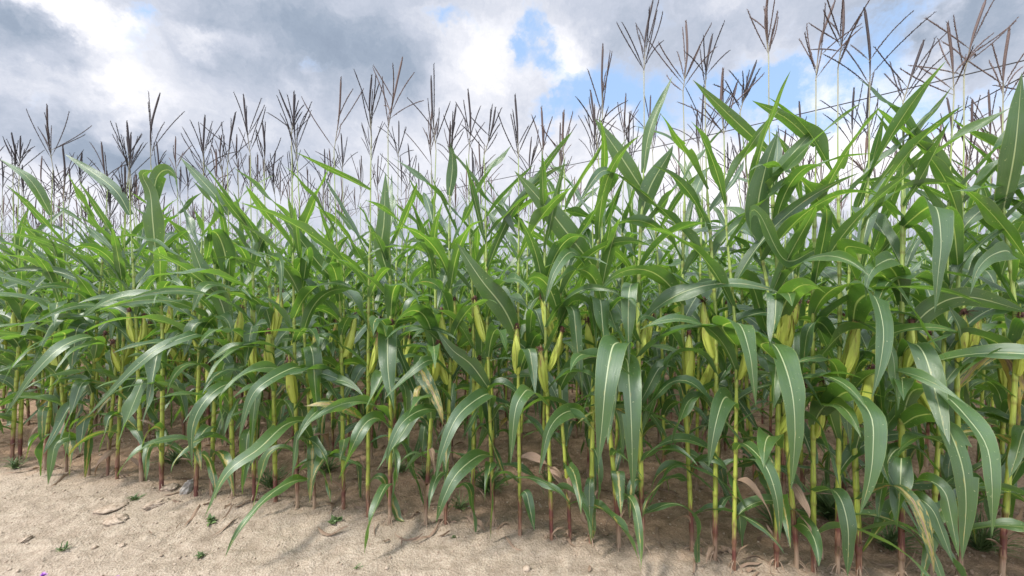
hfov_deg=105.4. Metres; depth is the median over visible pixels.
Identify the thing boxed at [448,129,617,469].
corn plant
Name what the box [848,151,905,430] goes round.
corn plant
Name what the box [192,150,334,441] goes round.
corn plant
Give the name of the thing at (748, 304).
corn plant
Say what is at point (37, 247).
corn plant
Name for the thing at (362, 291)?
corn plant
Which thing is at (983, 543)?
weed
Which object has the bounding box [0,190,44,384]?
corn plant
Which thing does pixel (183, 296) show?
corn plant
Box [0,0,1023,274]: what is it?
sky
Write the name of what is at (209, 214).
corn plant
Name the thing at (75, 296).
corn plant
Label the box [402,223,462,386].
corn plant
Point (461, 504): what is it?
weed
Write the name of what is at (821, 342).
corn plant
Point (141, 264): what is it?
corn plant
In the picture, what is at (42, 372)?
corn plant
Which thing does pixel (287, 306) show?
corn plant
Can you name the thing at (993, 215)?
corn plant
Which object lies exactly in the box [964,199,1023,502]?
corn plant
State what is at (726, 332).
corn plant
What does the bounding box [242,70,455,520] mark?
corn plant
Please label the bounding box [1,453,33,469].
weed
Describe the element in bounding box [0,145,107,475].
corn plant
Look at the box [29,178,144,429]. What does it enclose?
corn plant
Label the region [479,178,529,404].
corn plant
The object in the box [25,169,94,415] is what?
corn plant
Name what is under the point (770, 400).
corn plant
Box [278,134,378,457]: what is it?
corn plant
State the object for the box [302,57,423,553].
corn plant
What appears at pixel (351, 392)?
corn plant
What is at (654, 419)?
corn plant
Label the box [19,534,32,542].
clod
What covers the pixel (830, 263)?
corn plant
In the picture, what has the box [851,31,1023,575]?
corn plant
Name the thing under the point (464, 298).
corn plant
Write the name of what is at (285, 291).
corn plant
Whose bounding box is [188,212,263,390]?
corn plant
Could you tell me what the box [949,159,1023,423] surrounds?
corn plant
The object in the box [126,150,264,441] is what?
corn plant
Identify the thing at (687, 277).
corn plant
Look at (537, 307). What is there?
corn plant
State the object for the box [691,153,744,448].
corn plant
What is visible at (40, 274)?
corn plant
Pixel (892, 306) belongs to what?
corn plant
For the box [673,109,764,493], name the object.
corn plant
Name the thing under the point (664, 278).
corn plant
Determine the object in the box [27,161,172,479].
corn plant
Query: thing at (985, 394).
corn plant
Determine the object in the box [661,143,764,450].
corn plant
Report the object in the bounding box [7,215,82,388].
corn plant
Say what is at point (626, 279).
corn plant
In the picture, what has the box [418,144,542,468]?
corn plant
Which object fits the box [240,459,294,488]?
weed
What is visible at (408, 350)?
corn plant
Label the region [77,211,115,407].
corn plant
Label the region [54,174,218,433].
corn plant
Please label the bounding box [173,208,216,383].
corn plant
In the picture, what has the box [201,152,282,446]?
corn plant
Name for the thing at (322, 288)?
corn plant
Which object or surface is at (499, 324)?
corn plant
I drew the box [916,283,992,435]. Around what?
corn plant
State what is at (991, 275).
corn plant
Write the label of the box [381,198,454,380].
corn plant
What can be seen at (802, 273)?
corn plant
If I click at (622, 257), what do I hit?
corn plant
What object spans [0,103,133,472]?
corn plant
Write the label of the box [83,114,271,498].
corn plant
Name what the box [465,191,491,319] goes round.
corn plant
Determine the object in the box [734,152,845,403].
corn plant
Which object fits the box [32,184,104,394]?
corn plant
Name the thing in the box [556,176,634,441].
corn plant
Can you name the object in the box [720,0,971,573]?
corn plant
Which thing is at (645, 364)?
corn plant
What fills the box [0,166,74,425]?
corn plant
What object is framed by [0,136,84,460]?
corn plant
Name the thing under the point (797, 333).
corn plant
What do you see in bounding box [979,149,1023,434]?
corn plant
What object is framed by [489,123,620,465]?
corn plant
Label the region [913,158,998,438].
corn plant
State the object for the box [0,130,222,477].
corn plant
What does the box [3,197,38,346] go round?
corn plant
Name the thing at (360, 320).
corn plant
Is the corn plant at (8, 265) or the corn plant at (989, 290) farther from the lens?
the corn plant at (8, 265)
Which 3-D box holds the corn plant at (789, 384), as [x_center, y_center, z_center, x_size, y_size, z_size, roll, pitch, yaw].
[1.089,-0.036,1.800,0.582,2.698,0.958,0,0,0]
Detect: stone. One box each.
[160,483,178,490]
[179,479,193,494]
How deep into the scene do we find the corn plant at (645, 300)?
3.18 m
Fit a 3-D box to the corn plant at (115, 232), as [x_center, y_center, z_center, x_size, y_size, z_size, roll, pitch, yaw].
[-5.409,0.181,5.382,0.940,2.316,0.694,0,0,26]
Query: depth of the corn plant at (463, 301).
4.42 m
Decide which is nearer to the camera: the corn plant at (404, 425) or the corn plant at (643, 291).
the corn plant at (404, 425)
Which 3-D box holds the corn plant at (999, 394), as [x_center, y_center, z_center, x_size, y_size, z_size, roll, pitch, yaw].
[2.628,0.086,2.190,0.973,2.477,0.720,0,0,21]
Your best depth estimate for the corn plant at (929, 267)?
2.84 m
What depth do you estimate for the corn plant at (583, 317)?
4.07 m
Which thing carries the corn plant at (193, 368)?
on the ground
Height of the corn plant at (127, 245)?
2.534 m
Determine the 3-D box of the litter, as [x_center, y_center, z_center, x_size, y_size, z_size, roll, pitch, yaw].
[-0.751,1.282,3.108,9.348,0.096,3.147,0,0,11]
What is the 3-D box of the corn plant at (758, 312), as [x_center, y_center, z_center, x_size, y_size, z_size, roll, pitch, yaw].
[0.910,0.045,1.855,1.077,2.577,0.363,0,0,0]
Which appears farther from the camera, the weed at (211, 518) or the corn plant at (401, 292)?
the corn plant at (401, 292)
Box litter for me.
[4,387,1023,575]
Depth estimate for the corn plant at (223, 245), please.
2.36 m
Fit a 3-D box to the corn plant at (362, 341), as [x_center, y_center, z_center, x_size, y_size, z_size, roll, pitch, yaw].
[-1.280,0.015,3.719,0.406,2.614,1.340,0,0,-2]
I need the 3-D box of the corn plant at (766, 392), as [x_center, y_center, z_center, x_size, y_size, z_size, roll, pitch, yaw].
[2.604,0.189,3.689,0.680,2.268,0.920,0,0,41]
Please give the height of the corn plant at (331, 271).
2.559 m
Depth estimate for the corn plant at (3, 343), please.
3.81 m
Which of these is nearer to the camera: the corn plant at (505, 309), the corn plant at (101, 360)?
the corn plant at (505, 309)
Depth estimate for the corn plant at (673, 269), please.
3.20 m
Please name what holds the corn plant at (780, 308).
on the ground
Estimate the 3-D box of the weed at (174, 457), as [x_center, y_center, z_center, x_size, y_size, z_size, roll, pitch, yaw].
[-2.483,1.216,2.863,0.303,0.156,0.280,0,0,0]
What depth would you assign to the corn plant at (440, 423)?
3.63 m
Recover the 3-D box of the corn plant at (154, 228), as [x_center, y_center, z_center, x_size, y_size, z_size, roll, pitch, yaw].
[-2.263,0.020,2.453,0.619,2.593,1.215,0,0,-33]
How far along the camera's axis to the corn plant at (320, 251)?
4.78 m
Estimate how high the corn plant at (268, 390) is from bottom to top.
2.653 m
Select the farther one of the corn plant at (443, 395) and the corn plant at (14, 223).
the corn plant at (14, 223)
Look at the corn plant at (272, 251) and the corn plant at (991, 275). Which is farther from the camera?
the corn plant at (272, 251)
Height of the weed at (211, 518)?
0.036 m
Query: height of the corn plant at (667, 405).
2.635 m
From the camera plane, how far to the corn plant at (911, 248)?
2.39 m
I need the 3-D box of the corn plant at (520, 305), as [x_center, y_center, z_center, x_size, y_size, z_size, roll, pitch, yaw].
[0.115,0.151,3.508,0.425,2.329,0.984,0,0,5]
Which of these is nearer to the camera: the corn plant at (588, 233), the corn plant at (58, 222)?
the corn plant at (588, 233)
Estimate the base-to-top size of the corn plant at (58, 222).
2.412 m
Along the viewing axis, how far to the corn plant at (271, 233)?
3.98 m
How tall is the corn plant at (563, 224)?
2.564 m
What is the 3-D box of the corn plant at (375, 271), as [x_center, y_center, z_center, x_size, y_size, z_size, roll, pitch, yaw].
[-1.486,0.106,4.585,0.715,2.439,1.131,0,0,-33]
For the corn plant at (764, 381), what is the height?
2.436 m
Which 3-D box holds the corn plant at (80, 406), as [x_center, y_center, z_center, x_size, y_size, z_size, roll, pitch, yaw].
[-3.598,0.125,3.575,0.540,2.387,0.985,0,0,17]
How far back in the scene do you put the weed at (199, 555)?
1.91 m
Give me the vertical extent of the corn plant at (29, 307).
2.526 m
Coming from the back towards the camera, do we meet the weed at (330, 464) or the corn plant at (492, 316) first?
the corn plant at (492, 316)
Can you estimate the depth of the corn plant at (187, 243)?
4.26 m
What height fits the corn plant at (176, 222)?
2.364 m
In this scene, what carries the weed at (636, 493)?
on the ground
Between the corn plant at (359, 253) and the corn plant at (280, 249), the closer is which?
the corn plant at (359, 253)
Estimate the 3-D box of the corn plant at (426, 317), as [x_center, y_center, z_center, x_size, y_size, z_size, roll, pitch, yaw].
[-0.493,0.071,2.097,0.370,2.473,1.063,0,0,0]
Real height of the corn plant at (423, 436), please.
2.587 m
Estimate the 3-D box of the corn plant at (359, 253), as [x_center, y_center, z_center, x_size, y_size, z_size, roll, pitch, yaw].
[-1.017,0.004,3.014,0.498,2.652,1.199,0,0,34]
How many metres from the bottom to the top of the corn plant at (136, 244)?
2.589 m
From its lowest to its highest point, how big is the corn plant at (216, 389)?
2.480 m
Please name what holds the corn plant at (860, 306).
on the ground
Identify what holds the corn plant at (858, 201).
on the ground
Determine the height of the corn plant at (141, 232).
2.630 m
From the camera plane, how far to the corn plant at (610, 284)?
3.98 m
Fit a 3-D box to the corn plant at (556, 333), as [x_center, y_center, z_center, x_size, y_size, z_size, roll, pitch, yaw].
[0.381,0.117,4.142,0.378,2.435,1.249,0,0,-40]
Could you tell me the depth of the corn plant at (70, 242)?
5.48 m
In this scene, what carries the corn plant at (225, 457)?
on the ground
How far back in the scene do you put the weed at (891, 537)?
1.94 m
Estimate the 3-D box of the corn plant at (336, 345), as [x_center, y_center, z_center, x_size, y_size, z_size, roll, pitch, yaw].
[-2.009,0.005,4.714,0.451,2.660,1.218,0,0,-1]
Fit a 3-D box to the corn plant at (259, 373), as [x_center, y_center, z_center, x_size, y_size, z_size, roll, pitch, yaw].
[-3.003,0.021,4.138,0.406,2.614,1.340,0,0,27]
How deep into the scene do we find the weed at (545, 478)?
2.59 m
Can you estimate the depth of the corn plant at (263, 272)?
4.66 m
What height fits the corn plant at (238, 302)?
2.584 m
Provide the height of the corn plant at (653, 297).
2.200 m
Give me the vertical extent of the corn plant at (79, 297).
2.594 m
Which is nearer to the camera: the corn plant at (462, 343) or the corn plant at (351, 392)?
the corn plant at (462, 343)
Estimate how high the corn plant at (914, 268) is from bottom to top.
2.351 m
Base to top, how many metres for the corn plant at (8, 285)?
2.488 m
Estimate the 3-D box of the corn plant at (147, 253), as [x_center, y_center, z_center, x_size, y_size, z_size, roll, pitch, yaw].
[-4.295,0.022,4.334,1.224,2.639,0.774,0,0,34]
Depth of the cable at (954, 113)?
10.02 m
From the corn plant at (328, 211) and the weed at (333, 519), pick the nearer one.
the weed at (333, 519)
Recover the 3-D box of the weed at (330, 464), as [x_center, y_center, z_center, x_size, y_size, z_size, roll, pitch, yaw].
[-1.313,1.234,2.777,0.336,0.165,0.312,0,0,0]
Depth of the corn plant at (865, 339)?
2.28 m
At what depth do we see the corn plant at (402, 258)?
4.41 m
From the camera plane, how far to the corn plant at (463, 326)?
2.12 m
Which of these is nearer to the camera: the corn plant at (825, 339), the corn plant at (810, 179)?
the corn plant at (825, 339)
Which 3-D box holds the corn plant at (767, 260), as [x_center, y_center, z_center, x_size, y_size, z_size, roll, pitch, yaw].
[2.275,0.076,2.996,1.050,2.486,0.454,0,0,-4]
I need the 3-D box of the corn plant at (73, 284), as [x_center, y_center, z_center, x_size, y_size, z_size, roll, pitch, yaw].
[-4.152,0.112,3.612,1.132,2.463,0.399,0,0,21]
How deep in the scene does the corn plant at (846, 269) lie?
2.92 m
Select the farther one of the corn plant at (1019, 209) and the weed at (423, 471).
the weed at (423, 471)
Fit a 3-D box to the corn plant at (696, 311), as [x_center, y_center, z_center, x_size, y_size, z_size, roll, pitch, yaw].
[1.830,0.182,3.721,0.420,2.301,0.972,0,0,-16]
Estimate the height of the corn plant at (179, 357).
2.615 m
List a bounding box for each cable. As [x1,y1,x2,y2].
[234,60,1023,233]
[789,76,1023,203]
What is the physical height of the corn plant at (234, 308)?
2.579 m
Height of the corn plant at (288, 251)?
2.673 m
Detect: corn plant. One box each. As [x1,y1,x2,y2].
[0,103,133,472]
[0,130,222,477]
[0,132,68,459]
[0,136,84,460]
[0,142,128,482]
[0,145,47,391]
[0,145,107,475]
[0,156,112,426]
[0,161,45,421]
[0,165,87,425]
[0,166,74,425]
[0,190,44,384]
[0,195,32,394]
[0,210,13,353]
[0,215,41,391]
[1,205,25,320]
[2,199,73,353]
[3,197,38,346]
[4,168,103,425]
[6,153,131,428]
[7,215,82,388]
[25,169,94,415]
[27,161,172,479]
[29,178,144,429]
[29,219,91,355]
[30,199,93,374]
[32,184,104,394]
[33,172,194,430]
[33,202,62,387]
[35,120,219,481]
[35,186,131,401]
[36,203,78,374]
[46,175,171,431]
[47,215,66,243]
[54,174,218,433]
[71,183,151,399]
[72,211,108,357]
[73,196,119,398]
[76,195,203,405]
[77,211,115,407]
[80,91,204,490]
[80,137,191,436]
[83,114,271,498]
[86,136,261,439]
[95,148,259,495]
[95,200,143,351]
[102,216,130,293]
[104,174,148,363]
[115,142,196,432]
[118,197,172,376]
[125,92,329,504]
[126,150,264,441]
[130,196,191,408]
[131,166,267,418]
[142,111,297,499]
[143,89,362,509]
[150,216,189,370]
[152,166,198,380]
[156,135,260,444]
[167,207,203,382]
[169,198,237,373]
[171,215,238,388]
[173,166,264,378]
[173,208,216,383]
[176,204,213,406]
[177,175,235,408]
[180,195,198,390]
[183,155,288,392]
[187,134,278,428]
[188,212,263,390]
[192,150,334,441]
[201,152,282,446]
[204,90,373,556]
[205,122,337,503]
[210,201,276,384]
[217,158,290,409]
[230,158,297,399]
[232,168,314,393]
[232,211,289,392]
[237,76,386,511]
[238,167,336,408]
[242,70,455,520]
[255,222,274,377]
[256,200,313,400]
[259,145,332,452]
[259,149,352,439]
[262,150,374,450]
[262,183,350,362]
[272,177,299,354]
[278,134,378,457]
[278,189,336,393]
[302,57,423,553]
[307,156,403,422]
[307,193,397,415]
[310,194,338,419]
[311,188,360,396]
[313,116,425,458]
[317,179,365,393]
[331,187,383,394]
[334,198,371,390]
[342,157,447,399]
[343,121,471,460]
[347,196,398,430]
[354,145,460,461]
[355,153,408,422]
[365,88,569,521]
[366,63,452,527]
[366,194,386,402]
[372,118,516,465]
[375,163,469,427]
[377,104,504,532]
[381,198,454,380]
[382,190,415,383]
[393,208,411,401]
[399,112,474,464]
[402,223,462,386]
[408,187,497,375]
[413,172,466,426]
[415,171,524,426]
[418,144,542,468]
[422,93,607,537]
[426,185,507,394]
[435,104,571,527]
[443,183,471,406]
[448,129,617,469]
[459,148,505,481]
[464,107,619,540]
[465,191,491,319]
[466,166,539,437]
[469,195,542,428]
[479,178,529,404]
[482,207,509,392]
[483,172,567,401]
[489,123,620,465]
[490,148,620,473]
[500,176,530,425]
[507,197,615,432]
[508,109,651,570]
[515,43,638,547]
[523,202,554,414]
[524,145,574,425]
[529,189,582,410]
[535,159,668,427]
[536,0,777,562]
[536,180,619,404]
[538,216,587,410]
[554,90,643,565]
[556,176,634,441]
[560,105,677,491]
[561,170,650,399]
[565,94,705,490]
[576,158,653,451]
[576,188,649,404]
[579,20,783,552]
[585,95,746,508]
[587,20,800,562]
[590,111,668,490]
[607,207,656,401]
[624,175,669,403]
[630,246,655,402]
[636,84,821,496]
[638,67,912,573]
[642,131,707,446]
[642,165,711,418]
[642,183,682,442]
[644,167,707,385]
[656,133,845,492]
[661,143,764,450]
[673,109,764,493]
[676,125,894,509]
[681,60,880,573]
[686,196,741,410]
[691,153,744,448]
[691,194,765,408]
[692,140,811,441]
[693,0,870,571]
[716,175,783,401]
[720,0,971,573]
[722,152,844,453]
[723,0,984,575]
[727,101,851,489]
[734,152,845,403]
[735,183,808,423]
[740,135,846,421]
[744,196,774,409]
[748,150,870,421]
[759,156,896,455]
[765,138,934,430]
[784,82,926,494]
[803,7,968,575]
[805,186,892,427]
[806,131,933,441]
[814,20,1023,575]
[815,87,960,507]
[818,183,921,426]
[842,122,931,511]
[847,27,1023,575]
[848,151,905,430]
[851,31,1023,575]
[855,150,944,454]
[863,0,1023,575]
[865,177,933,443]
[884,124,1019,466]
[890,97,1009,486]
[890,171,984,342]
[906,95,1008,500]
[906,107,1023,445]
[906,177,1007,427]
[911,154,1020,448]
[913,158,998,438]
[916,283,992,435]
[917,144,1023,462]
[921,128,1023,504]
[927,85,1023,518]
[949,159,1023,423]
[954,89,1023,517]
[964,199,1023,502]
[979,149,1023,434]
[989,154,1023,421]
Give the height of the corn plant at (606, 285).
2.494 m
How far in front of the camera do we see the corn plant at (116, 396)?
4.33 m
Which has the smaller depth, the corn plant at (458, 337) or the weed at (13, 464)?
the weed at (13, 464)
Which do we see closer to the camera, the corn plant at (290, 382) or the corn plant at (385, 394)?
the corn plant at (290, 382)
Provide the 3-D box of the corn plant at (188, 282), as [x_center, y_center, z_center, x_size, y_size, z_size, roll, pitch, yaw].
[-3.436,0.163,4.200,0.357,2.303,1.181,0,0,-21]
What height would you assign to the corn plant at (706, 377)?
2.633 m
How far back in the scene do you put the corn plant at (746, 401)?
2.50 m
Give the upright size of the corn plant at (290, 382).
2.443 m
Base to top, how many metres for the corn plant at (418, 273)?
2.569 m
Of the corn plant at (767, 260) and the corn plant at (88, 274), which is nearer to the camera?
the corn plant at (767, 260)
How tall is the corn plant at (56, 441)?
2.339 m
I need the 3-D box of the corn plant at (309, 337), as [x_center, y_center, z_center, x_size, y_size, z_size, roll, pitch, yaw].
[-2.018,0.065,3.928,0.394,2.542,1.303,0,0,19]
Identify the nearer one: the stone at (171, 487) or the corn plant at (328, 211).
the stone at (171, 487)
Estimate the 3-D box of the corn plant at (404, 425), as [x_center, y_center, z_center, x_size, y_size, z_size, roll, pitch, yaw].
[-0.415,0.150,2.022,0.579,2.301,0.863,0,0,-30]
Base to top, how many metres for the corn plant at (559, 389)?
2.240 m
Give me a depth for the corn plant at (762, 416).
3.72 m
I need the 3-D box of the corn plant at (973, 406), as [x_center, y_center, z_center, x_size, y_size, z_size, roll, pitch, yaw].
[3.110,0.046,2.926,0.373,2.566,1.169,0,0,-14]
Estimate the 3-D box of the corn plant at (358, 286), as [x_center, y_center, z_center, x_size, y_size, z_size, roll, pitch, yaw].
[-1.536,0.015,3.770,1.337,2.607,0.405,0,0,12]
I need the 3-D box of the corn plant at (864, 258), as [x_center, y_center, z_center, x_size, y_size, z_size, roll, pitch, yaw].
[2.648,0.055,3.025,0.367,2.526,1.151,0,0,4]
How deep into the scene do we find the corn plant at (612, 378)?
1.67 m
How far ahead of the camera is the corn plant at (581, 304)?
4.02 m
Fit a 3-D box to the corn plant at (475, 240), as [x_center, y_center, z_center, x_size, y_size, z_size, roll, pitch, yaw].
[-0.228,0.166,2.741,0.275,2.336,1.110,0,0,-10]
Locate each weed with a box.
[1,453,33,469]
[52,541,73,551]
[129,492,146,500]
[150,439,189,465]
[193,549,212,558]
[206,513,216,526]
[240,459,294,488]
[318,446,340,473]
[327,515,342,523]
[387,454,407,471]
[408,460,432,481]
[448,491,469,511]
[462,464,515,496]
[538,468,562,481]
[624,472,656,503]
[752,503,803,534]
[800,476,873,524]
[862,505,923,554]
[945,503,1023,557]
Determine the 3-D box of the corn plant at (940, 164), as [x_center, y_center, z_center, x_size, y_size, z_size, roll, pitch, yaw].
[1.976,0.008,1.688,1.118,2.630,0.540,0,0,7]
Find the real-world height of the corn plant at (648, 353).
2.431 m
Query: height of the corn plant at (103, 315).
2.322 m
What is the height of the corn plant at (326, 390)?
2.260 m
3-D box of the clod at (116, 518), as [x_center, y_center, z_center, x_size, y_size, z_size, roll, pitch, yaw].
[-2.220,1.301,2.185,0.135,0.052,0.109,0,0,0]
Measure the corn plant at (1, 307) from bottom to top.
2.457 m
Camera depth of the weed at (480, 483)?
2.46 m
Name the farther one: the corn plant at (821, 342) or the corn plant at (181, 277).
the corn plant at (181, 277)
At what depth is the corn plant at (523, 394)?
1.90 m
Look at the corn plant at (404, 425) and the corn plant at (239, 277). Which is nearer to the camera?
the corn plant at (404, 425)
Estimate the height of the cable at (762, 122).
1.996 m
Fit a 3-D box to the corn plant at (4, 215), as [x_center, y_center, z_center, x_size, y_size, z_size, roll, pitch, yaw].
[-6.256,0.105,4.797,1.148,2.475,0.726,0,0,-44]
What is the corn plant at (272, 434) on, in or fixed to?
on the ground
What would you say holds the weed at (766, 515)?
on the ground
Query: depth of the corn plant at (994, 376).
2.35 m
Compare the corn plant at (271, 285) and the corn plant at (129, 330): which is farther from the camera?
the corn plant at (271, 285)
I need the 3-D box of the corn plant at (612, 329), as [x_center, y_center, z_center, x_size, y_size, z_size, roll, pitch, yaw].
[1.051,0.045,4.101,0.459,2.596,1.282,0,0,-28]
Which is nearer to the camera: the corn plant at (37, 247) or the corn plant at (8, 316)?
the corn plant at (8, 316)
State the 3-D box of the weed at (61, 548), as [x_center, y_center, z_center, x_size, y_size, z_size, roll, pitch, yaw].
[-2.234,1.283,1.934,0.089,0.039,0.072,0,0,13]
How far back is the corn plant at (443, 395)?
3.71 m
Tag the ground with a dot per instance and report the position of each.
(42, 515)
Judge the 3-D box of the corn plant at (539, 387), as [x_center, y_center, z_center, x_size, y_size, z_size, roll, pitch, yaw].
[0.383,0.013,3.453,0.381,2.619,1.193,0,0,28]
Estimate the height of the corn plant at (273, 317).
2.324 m
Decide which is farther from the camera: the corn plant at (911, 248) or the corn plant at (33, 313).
the corn plant at (33, 313)
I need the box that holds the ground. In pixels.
[0,332,1023,575]
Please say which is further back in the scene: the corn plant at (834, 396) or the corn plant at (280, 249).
the corn plant at (280, 249)
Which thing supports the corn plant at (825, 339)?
on the ground
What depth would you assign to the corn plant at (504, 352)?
2.74 m
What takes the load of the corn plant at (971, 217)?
on the ground
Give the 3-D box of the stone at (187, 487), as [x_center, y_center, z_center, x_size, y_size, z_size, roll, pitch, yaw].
[-2.058,1.278,2.478,0.071,0.152,0.118,20,0,0]
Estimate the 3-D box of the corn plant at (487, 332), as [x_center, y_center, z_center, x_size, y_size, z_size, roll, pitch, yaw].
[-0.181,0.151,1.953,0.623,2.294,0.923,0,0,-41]
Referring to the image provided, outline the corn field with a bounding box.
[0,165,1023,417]
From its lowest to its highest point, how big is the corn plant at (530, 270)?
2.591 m
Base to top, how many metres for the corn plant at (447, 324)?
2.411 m
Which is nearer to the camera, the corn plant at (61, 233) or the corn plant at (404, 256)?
the corn plant at (404, 256)
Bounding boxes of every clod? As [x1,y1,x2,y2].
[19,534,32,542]
[92,502,128,514]
[103,513,128,525]
[143,498,168,509]
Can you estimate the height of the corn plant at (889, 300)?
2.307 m
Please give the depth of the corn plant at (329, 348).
3.04 m
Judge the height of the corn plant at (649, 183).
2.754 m
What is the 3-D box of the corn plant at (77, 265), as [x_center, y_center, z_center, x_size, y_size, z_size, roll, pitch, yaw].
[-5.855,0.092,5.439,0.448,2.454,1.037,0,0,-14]
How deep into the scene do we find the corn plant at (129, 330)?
2.56 m
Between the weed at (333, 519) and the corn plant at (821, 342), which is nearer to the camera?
the weed at (333, 519)
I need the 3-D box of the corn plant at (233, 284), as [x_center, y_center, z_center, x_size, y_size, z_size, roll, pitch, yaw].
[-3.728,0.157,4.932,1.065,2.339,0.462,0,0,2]
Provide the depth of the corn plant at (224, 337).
3.16 m
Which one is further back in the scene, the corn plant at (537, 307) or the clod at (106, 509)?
the corn plant at (537, 307)
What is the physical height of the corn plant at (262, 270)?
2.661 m
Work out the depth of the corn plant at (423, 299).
2.94 m
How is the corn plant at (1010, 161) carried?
on the ground
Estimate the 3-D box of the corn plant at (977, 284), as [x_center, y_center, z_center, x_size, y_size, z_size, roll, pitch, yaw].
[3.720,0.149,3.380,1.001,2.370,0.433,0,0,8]
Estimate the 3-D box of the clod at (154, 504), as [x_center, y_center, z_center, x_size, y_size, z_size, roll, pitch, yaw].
[-2.125,1.287,2.327,0.078,0.043,0.124,0,0,43]
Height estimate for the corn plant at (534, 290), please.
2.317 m
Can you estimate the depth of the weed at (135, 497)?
2.39 m
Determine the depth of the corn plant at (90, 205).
4.42 m
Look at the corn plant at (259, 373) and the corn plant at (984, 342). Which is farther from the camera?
the corn plant at (259, 373)
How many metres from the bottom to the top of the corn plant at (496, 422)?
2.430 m
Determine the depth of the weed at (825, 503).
2.20 m
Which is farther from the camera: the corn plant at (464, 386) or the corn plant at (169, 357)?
the corn plant at (169, 357)
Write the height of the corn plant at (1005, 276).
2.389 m
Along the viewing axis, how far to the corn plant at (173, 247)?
3.30 m
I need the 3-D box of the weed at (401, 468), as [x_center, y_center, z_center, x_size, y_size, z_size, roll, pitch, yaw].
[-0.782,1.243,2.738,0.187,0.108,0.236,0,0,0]
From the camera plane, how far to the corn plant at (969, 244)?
2.15 m

